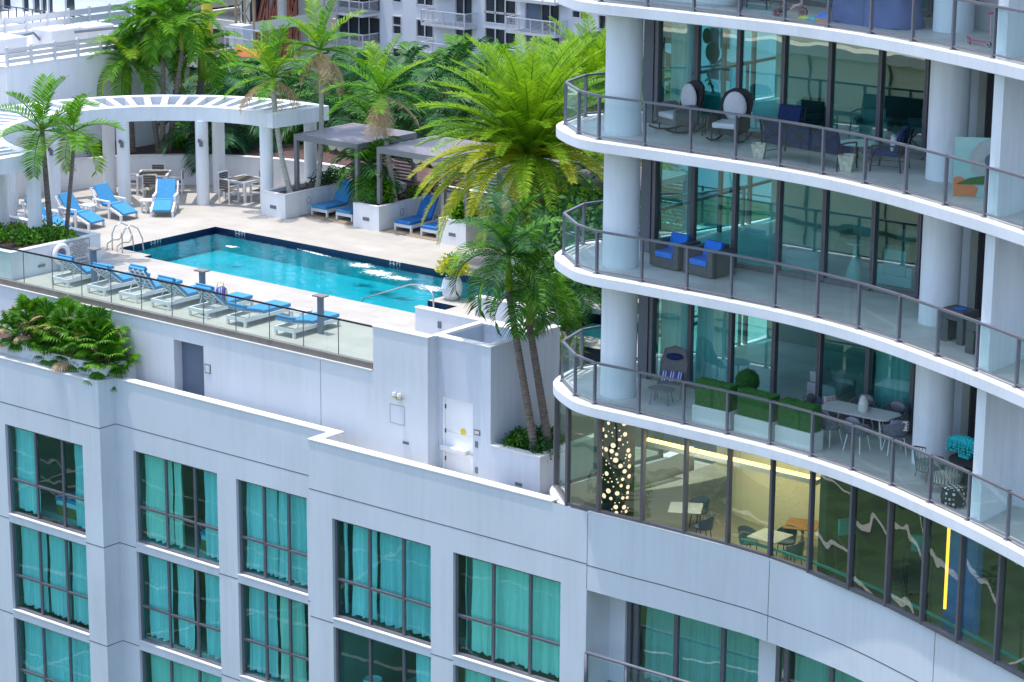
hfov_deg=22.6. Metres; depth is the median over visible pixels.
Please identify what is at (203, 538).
hotel bed
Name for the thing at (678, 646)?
window
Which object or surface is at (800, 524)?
cafe table
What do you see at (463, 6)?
window
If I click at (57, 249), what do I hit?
life ring
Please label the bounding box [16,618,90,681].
window
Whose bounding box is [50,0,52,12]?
window
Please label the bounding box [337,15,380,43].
window
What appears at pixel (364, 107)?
palm tree
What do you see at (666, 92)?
window
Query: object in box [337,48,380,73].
window
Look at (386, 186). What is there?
shrub
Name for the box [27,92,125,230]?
palm tree
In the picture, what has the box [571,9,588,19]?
window
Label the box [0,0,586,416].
ground
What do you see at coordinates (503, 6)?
window
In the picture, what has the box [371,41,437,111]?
palm tree
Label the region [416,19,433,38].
window
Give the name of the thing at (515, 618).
window
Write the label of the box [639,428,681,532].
window
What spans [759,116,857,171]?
loveseat
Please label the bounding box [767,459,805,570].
window
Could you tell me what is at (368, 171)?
palm tree
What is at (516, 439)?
shrub
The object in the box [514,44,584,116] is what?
palm tree
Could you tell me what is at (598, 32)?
palm tree
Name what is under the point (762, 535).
cafe table
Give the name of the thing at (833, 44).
window
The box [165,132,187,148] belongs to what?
shrub
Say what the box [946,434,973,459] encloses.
coral sculpture
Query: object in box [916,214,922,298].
window
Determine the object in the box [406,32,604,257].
date palm
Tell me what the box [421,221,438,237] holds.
sun lounger
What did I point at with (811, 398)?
dining chair
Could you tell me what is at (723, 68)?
side window
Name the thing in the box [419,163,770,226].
garden bed
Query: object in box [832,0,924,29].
furniture cover
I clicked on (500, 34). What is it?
window
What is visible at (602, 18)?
window
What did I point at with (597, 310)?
spa coping
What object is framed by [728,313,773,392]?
window
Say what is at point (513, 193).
glass screen
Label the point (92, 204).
side table
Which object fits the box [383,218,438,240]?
cabana floor
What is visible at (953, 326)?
table
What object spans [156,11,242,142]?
palm tree
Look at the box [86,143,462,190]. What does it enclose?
palm bed
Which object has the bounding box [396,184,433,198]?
shrub
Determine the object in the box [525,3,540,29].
window
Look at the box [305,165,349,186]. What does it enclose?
shrub
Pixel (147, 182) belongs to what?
patio chair
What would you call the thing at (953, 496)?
pouf
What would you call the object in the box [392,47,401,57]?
window
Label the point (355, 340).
pool deck
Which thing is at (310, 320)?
sun lounger
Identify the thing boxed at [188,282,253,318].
sun lounger
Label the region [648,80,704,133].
rocking chair
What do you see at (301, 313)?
side table
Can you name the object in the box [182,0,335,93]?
construction building
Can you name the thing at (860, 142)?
coffee table
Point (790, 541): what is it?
shell chair
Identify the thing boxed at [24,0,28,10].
window
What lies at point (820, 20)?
towel
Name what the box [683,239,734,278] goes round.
box armchair
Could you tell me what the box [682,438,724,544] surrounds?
window
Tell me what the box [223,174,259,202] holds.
dining table
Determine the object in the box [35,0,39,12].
window
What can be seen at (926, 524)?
window
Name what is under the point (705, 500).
shell chair
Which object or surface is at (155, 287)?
sun lounger
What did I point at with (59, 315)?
fan palm
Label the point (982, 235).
window
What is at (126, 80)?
palm tree
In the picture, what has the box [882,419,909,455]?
dining chair
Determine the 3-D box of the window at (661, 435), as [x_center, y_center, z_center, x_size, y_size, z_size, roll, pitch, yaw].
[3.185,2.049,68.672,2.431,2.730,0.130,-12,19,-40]
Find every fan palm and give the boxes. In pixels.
[0,298,39,353]
[0,306,43,350]
[7,292,56,350]
[16,297,58,356]
[27,321,64,365]
[34,294,82,359]
[45,323,93,372]
[50,317,90,371]
[54,304,116,372]
[68,305,132,360]
[75,342,131,391]
[82,325,141,385]
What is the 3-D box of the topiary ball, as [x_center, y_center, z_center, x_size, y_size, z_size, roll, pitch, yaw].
[5.814,1.216,63.246,0.663,1.124,0.654,12,19,37]
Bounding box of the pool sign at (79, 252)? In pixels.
[67,238,89,262]
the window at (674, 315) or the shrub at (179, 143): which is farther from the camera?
the shrub at (179, 143)
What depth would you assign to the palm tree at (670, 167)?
91.93 m
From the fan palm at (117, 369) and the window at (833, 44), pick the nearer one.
the window at (833, 44)
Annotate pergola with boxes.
[0,95,328,228]
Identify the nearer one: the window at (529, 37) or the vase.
the vase
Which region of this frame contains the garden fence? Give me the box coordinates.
[389,143,770,222]
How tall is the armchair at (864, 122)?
0.700 m
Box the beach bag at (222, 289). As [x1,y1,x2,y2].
[215,282,227,302]
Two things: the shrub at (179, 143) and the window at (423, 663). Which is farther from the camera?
the shrub at (179, 143)
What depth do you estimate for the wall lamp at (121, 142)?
91.88 m
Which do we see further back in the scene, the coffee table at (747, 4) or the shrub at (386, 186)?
the shrub at (386, 186)
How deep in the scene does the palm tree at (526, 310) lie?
69.01 m
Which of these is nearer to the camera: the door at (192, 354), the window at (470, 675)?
the window at (470, 675)
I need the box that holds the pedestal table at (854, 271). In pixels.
[845,239,866,281]
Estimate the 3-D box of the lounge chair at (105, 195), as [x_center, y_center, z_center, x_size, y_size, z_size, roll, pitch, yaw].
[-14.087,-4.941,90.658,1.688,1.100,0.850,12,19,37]
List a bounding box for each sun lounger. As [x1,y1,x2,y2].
[51,253,114,287]
[87,262,150,295]
[119,263,182,303]
[151,274,214,310]
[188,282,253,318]
[226,300,291,327]
[274,310,339,338]
[311,179,355,216]
[336,206,352,221]
[394,193,441,232]
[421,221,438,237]
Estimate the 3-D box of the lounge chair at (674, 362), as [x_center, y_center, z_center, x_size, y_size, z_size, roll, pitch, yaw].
[4.053,0.781,64.672,0.724,1.223,0.728,5,15,16]
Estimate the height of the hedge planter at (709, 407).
1.120 m
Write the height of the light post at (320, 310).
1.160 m
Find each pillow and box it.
[823,395,836,403]
[891,420,908,430]
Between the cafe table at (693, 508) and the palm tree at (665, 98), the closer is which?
the cafe table at (693, 508)
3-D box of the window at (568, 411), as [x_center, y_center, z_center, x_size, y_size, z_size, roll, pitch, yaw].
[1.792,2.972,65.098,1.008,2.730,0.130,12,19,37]
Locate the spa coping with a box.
[558,305,660,325]
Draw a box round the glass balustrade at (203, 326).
[0,245,372,368]
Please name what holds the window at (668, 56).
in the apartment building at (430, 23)
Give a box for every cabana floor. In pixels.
[300,211,352,224]
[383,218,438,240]
[470,241,504,253]
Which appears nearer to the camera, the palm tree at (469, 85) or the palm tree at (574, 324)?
the palm tree at (574, 324)
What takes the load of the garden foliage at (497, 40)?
on the garden ground at (568, 366)
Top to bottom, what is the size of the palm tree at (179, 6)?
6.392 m
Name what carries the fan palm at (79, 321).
on the terrace planter at (23, 354)
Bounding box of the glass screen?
[470,170,681,220]
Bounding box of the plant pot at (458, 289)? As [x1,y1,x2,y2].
[441,277,462,299]
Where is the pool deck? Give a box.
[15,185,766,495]
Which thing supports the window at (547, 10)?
in the apartment building at (430, 23)
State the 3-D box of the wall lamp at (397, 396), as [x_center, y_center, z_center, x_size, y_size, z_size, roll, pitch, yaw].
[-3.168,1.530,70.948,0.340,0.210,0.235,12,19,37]
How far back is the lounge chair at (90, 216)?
89.12 m
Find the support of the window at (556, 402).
in the condo tower
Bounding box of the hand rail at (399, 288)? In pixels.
[361,284,433,307]
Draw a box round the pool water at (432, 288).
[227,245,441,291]
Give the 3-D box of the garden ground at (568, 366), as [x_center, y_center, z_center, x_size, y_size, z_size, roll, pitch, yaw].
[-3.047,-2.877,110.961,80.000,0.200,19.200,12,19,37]
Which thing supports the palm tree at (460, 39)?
on the garden foliage at (181, 124)
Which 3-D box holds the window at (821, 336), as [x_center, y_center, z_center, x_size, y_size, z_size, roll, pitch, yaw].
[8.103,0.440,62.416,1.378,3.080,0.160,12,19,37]
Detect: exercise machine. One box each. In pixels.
[833,518,883,598]
[900,534,934,622]
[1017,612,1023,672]
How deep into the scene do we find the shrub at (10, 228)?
83.78 m
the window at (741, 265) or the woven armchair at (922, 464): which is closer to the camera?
the woven armchair at (922, 464)
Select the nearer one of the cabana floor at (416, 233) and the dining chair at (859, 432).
the dining chair at (859, 432)
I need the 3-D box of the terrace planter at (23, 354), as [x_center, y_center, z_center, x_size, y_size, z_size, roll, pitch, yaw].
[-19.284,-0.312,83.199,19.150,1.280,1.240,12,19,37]
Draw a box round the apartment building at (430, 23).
[311,0,776,202]
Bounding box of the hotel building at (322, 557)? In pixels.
[0,353,1023,681]
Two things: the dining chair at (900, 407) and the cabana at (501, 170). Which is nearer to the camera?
the dining chair at (900, 407)
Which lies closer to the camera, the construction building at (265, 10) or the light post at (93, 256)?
the light post at (93, 256)
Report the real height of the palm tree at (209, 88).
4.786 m
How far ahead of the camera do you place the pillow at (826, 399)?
61.82 m
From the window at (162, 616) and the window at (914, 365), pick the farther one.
the window at (162, 616)
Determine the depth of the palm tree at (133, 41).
96.21 m
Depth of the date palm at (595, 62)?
97.53 m
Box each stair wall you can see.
[414,305,534,333]
[475,295,557,327]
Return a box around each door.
[182,341,203,395]
[440,400,472,475]
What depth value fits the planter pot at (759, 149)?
59.84 m
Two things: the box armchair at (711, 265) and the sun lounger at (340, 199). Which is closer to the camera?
the box armchair at (711, 265)
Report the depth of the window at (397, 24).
231.94 m
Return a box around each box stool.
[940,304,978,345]
[965,317,980,354]
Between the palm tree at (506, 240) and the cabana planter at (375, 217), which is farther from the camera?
the cabana planter at (375, 217)
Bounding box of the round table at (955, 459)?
[948,452,973,489]
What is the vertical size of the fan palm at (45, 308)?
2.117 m
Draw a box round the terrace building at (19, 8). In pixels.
[0,0,335,78]
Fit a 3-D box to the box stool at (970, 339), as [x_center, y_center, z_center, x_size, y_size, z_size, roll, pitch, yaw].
[10.325,-0.077,55.816,0.520,0.750,0.680,-11,19,-38]
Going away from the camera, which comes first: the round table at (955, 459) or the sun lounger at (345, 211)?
the round table at (955, 459)
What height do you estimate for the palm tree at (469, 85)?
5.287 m
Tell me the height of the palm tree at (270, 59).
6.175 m
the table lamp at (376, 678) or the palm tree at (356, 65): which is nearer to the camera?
the table lamp at (376, 678)
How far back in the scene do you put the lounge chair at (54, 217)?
88.28 m
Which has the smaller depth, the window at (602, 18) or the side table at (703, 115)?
the side table at (703, 115)
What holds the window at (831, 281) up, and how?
in the condo tower
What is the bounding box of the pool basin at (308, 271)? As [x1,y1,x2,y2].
[138,234,522,312]
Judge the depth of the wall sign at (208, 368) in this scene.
75.74 m
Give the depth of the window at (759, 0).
61.62 m
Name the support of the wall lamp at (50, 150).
attached to the pergola
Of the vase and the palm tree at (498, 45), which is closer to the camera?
the vase
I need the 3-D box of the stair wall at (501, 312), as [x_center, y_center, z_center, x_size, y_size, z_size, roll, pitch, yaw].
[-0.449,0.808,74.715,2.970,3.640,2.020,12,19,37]
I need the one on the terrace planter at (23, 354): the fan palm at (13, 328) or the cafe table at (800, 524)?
the fan palm at (13, 328)
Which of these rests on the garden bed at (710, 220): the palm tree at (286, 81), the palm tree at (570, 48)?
the palm tree at (570, 48)
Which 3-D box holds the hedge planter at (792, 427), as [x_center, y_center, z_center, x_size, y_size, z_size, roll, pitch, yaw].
[6.792,1.954,60.461,1.120,1.120,0.440,14,20,43]
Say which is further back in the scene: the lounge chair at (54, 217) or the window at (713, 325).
the lounge chair at (54, 217)
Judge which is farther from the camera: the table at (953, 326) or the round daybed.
the round daybed
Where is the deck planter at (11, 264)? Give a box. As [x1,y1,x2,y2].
[0,215,100,279]
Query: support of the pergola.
on the pool deck
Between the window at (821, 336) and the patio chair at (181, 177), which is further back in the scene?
the patio chair at (181, 177)
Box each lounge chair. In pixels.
[20,198,71,226]
[54,192,104,229]
[89,183,138,220]
[150,179,178,216]
[656,345,687,399]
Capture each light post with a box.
[85,246,100,282]
[194,268,209,307]
[312,293,328,333]
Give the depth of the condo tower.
61.51 m
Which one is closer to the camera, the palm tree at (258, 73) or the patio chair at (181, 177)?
the patio chair at (181, 177)
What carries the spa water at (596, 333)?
in the spa basin at (594, 354)
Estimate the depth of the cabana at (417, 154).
88.68 m
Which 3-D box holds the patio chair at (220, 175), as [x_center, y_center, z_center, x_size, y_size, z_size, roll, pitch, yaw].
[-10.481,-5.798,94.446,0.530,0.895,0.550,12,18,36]
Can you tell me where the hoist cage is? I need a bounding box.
[224,23,261,48]
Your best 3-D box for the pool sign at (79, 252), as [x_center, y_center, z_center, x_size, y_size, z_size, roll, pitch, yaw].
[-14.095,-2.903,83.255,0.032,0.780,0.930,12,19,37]
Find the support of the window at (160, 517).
in the hotel building at (322, 557)
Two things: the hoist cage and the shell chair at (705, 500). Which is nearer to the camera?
the shell chair at (705, 500)
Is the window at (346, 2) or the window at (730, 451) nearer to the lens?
the window at (730, 451)
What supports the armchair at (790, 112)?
on the condo tower
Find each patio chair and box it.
[131,174,139,190]
[142,174,157,197]
[149,164,164,189]
[168,168,183,194]
[218,170,237,195]
[218,178,238,203]
[250,170,259,195]
[250,184,260,203]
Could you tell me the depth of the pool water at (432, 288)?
83.18 m
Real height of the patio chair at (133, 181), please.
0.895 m
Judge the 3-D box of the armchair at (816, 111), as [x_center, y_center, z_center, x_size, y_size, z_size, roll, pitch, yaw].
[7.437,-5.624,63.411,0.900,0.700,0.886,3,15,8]
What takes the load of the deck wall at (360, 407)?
on the terrace
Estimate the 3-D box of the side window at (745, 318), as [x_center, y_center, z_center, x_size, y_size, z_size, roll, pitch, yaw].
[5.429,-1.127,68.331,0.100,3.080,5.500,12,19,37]
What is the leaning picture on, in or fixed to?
on the condo tower
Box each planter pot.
[751,142,767,159]
[838,153,855,172]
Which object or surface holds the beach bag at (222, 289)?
on the sun lounger at (211, 298)
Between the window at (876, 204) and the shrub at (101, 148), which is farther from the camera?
the shrub at (101, 148)
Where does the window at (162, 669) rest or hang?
in the hotel building at (322, 557)
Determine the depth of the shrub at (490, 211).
87.38 m
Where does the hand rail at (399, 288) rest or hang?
on the pool deck
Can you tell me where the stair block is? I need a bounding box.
[428,320,560,479]
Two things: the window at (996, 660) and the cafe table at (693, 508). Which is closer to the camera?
the window at (996, 660)
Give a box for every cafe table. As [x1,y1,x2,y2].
[668,502,702,513]
[746,528,793,543]
[783,517,818,555]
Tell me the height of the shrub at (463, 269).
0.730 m
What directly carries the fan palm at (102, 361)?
on the terrace planter at (23, 354)
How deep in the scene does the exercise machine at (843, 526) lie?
61.52 m
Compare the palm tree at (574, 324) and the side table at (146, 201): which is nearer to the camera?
the palm tree at (574, 324)
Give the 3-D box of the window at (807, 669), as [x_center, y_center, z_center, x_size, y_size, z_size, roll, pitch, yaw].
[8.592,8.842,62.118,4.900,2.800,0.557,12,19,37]
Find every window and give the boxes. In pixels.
[4,0,10,8]
[8,425,85,537]
[12,523,88,635]
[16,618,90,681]
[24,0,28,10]
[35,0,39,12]
[43,0,46,12]
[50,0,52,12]
[67,0,74,16]
[136,451,218,568]
[139,552,220,669]
[142,650,221,681]
[237,480,307,596]
[239,584,308,681]
[333,519,430,648]
[336,628,430,681]
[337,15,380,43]
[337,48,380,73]
[338,0,380,11]
[392,15,401,35]
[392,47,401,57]
[416,0,433,6]
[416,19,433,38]
[452,553,560,681]
[455,0,472,23]
[455,29,472,55]
[456,665,507,681]
[484,0,515,15]
[484,11,515,25]
[484,27,515,47]
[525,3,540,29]
[525,35,540,53]
[540,4,559,31]
[540,37,559,51]
[553,396,564,503]
[558,418,597,486]
[565,407,595,511]
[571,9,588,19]
[596,419,638,522]
[598,15,605,29]
[626,601,758,681]
[635,432,663,464]
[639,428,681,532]
[648,297,689,386]
[651,160,692,238]
[653,20,696,127]
[659,315,747,343]
[661,166,771,234]
[664,25,775,100]
[664,84,670,100]
[665,22,671,45]
[665,52,670,75]
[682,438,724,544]
[688,305,730,388]
[691,167,734,247]
[695,25,738,130]
[708,26,731,50]
[708,59,731,82]
[725,448,766,556]
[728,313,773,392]
[732,173,778,273]
[737,30,783,138]
[759,0,782,2]
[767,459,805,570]
[772,322,818,395]
[775,645,862,681]
[776,180,824,281]
[782,35,830,126]
[787,0,831,6]
[806,471,845,588]
[817,333,867,423]
[821,189,873,290]
[827,42,880,152]
[846,485,882,605]
[864,347,912,433]
[870,201,919,297]
[876,50,926,159]
[883,500,918,622]
[909,363,915,434]
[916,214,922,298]
[918,517,953,641]
[922,0,930,16]
[923,59,930,160]
[930,0,933,17]
[954,534,992,661]
[969,386,976,437]
[976,232,985,316]
[986,73,994,137]
[992,554,1023,679]
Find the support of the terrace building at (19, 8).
on the ground at (562, 408)
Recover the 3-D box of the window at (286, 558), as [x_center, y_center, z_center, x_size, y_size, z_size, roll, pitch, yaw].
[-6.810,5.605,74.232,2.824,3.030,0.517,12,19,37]
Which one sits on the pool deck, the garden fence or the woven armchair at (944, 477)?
the garden fence
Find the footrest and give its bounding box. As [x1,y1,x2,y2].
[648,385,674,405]
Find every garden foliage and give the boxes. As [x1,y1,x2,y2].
[173,39,713,172]
[174,80,475,144]
[293,120,709,317]
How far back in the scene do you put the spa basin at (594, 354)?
75.19 m
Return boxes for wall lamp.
[48,147,52,154]
[119,140,123,147]
[198,139,202,146]
[392,392,401,399]
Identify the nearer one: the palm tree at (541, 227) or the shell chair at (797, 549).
the shell chair at (797, 549)
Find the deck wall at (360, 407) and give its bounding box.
[0,284,434,464]
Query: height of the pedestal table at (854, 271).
1.000 m
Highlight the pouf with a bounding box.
[940,484,966,508]
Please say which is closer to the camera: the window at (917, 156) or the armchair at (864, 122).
the window at (917, 156)
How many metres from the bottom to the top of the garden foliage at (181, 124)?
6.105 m
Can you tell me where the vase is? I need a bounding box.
[858,395,868,411]
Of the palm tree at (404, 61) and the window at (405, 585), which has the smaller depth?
the window at (405, 585)
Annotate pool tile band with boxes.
[120,227,522,309]
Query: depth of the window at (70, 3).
230.98 m
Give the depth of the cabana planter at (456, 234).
86.60 m
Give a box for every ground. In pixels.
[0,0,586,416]
[121,227,659,375]
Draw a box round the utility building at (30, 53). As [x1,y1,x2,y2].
[0,1,172,196]
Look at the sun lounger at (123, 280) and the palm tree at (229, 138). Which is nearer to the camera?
the sun lounger at (123, 280)
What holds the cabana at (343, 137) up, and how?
on the cabana planter at (279, 202)
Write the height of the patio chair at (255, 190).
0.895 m
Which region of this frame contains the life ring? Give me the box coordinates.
[52,243,69,269]
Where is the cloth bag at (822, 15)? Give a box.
[816,11,830,20]
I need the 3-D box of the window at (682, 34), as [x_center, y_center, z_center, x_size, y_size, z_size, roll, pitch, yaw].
[4.191,-6.918,63.957,1.254,3.080,0.412,12,19,37]
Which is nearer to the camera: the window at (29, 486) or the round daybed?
the round daybed
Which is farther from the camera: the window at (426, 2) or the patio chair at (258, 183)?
the window at (426, 2)
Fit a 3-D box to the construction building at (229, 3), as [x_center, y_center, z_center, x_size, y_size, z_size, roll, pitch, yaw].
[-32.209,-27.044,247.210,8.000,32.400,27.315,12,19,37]
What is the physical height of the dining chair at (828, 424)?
0.883 m
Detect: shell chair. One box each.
[689,496,709,527]
[694,514,714,536]
[738,525,757,549]
[776,525,796,559]
[784,540,804,564]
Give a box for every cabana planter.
[261,177,354,218]
[353,191,448,230]
[438,202,520,246]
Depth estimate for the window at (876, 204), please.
61.08 m
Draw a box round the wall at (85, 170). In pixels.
[60,154,406,191]
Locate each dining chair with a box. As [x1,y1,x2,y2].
[803,393,822,404]
[821,410,842,447]
[842,416,870,454]
[850,393,875,429]
[878,400,907,437]
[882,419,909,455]
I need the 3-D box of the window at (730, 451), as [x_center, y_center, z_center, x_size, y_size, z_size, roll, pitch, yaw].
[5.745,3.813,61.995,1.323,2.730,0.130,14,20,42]
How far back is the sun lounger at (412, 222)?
89.28 m
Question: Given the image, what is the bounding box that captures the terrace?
[559,413,716,464]
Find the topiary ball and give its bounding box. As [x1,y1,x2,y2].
[735,368,759,388]
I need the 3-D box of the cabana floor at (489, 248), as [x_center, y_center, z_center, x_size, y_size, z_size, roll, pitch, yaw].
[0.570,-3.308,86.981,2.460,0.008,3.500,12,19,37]
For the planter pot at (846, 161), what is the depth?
58.35 m
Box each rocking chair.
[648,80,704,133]
[706,88,752,142]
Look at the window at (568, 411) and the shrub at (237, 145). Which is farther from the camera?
the shrub at (237, 145)
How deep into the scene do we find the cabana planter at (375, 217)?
89.17 m
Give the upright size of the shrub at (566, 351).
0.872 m
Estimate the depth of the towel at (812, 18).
58.32 m
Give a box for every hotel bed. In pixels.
[55,491,76,519]
[200,530,205,550]
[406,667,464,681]
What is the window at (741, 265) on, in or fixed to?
in the condo tower
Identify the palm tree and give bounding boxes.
[0,72,100,227]
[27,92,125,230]
[84,13,175,152]
[101,0,187,153]
[117,0,210,153]
[136,0,227,152]
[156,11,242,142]
[157,89,251,176]
[183,49,256,94]
[186,78,289,154]
[208,56,276,97]
[218,20,323,192]
[220,63,299,133]
[239,68,335,144]
[263,0,372,186]
[266,51,348,137]
[273,68,389,150]
[286,44,410,143]
[290,47,368,105]
[306,46,389,115]
[320,33,437,201]
[324,77,426,159]
[328,136,411,209]
[356,55,446,158]
[368,65,478,168]
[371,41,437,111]
[387,45,474,128]
[411,42,492,136]
[422,53,522,143]
[428,34,492,124]
[443,192,571,452]
[448,41,524,114]
[470,232,585,450]
[502,50,541,77]
[502,208,599,294]
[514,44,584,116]
[536,266,601,424]
[542,41,604,153]
[544,29,602,71]
[591,153,687,201]
[596,52,670,160]
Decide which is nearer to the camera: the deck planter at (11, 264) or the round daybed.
the round daybed
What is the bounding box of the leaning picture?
[952,136,990,197]
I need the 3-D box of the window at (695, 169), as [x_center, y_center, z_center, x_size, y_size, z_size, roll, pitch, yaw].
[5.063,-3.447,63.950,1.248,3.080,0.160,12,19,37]
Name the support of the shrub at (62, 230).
on the deck planter at (11, 264)
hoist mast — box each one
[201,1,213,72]
[234,0,255,75]
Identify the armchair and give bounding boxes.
[650,232,700,270]
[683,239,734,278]
[761,104,806,150]
[795,97,825,125]
[850,107,893,141]
[869,126,913,173]
[877,247,914,288]
[913,445,943,481]
[928,461,963,490]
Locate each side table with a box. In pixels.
[82,203,95,212]
[139,198,151,213]
[290,307,312,324]
[698,113,716,135]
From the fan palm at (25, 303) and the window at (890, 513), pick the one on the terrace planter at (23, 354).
the fan palm at (25, 303)
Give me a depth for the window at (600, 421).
64.74 m
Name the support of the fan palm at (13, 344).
on the terrace planter at (23, 354)
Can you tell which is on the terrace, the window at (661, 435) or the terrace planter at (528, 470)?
the terrace planter at (528, 470)
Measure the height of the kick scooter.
0.742 m
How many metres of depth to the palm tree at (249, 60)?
109.68 m
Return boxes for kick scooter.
[966,12,993,46]
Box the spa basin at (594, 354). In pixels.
[558,313,660,364]
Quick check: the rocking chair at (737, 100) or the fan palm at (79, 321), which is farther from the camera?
the fan palm at (79, 321)
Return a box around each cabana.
[294,123,416,199]
[377,135,501,215]
[464,156,592,217]
[557,166,687,230]
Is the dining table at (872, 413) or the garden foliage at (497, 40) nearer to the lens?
the dining table at (872, 413)
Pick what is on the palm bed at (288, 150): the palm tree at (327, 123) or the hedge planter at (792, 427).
the palm tree at (327, 123)
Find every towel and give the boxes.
[797,15,807,19]
[805,16,818,20]
[815,18,825,22]
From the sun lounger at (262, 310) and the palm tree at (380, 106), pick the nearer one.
the sun lounger at (262, 310)
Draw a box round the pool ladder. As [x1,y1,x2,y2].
[106,222,143,252]
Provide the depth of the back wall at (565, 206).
90.58 m
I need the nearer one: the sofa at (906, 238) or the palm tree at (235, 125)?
the sofa at (906, 238)
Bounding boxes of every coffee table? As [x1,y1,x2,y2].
[741,0,767,9]
[840,139,877,159]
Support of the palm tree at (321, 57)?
on the cabana planter at (279, 202)
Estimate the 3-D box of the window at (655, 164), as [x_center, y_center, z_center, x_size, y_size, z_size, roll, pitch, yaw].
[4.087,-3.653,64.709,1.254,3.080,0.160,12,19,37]
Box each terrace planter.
[0,331,135,378]
[490,431,593,493]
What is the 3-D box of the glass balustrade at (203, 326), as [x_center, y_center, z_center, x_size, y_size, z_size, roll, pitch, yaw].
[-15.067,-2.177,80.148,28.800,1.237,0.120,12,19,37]
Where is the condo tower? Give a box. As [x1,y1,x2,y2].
[550,0,1023,679]
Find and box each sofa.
[807,366,855,401]
[834,221,916,262]
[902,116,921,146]
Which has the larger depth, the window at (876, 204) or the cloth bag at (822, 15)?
the window at (876, 204)
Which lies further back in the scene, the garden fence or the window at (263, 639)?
the garden fence
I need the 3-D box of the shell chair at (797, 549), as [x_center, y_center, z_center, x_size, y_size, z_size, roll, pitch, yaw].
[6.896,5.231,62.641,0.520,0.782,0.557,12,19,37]
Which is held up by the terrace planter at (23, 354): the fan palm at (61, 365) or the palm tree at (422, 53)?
the fan palm at (61, 365)
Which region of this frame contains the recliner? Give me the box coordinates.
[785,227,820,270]
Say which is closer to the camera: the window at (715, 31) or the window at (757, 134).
the window at (757, 134)
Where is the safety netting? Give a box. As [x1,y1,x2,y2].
[234,44,262,58]
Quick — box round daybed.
[661,0,737,5]
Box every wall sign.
[205,364,210,373]
[474,429,479,435]
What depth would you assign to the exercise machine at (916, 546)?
60.36 m
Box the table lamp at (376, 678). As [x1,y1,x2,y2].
[363,675,382,681]
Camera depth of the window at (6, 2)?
236.46 m
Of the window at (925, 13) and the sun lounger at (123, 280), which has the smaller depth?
the window at (925, 13)
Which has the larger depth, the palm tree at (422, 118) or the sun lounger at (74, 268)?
the palm tree at (422, 118)
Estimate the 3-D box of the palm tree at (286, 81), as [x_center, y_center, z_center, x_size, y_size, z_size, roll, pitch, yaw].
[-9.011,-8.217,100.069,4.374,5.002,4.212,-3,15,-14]
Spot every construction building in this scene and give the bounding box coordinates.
[146,0,239,94]
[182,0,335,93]
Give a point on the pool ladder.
(121, 238)
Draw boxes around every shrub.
[0,221,27,243]
[0,226,63,245]
[29,219,79,243]
[86,140,116,153]
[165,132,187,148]
[230,135,252,148]
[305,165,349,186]
[364,174,396,204]
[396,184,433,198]
[434,251,471,277]
[449,192,480,219]
[479,205,501,215]
[499,425,564,461]
[560,331,589,365]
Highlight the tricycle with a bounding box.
[773,0,807,15]
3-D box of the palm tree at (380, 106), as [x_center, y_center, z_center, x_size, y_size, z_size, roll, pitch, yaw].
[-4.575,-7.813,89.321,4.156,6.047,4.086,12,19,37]
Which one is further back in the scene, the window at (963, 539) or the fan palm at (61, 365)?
the fan palm at (61, 365)
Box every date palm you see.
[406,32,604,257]
[514,12,670,154]
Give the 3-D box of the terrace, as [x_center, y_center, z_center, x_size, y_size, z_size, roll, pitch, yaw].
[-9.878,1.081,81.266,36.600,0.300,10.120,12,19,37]
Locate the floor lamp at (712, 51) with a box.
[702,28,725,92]
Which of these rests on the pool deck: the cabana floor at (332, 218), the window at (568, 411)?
the cabana floor at (332, 218)
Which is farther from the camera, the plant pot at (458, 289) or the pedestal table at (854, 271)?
the plant pot at (458, 289)
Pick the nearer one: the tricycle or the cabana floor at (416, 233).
the tricycle
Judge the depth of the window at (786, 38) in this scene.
61.73 m
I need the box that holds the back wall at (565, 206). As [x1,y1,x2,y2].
[433,186,707,235]
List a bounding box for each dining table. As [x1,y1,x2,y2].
[136,170,171,195]
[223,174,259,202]
[822,400,900,449]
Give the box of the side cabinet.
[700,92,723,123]
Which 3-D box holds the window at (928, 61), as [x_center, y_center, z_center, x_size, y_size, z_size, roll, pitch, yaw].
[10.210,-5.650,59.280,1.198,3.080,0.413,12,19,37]
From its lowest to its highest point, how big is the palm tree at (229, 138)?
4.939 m
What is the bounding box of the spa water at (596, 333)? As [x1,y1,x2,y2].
[572,323,637,338]
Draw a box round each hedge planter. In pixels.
[692,377,737,430]
[734,386,779,440]
[775,396,822,451]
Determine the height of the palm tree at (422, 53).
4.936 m
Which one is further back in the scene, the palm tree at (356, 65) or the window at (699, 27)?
the palm tree at (356, 65)
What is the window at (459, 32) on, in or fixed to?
in the apartment building at (430, 23)

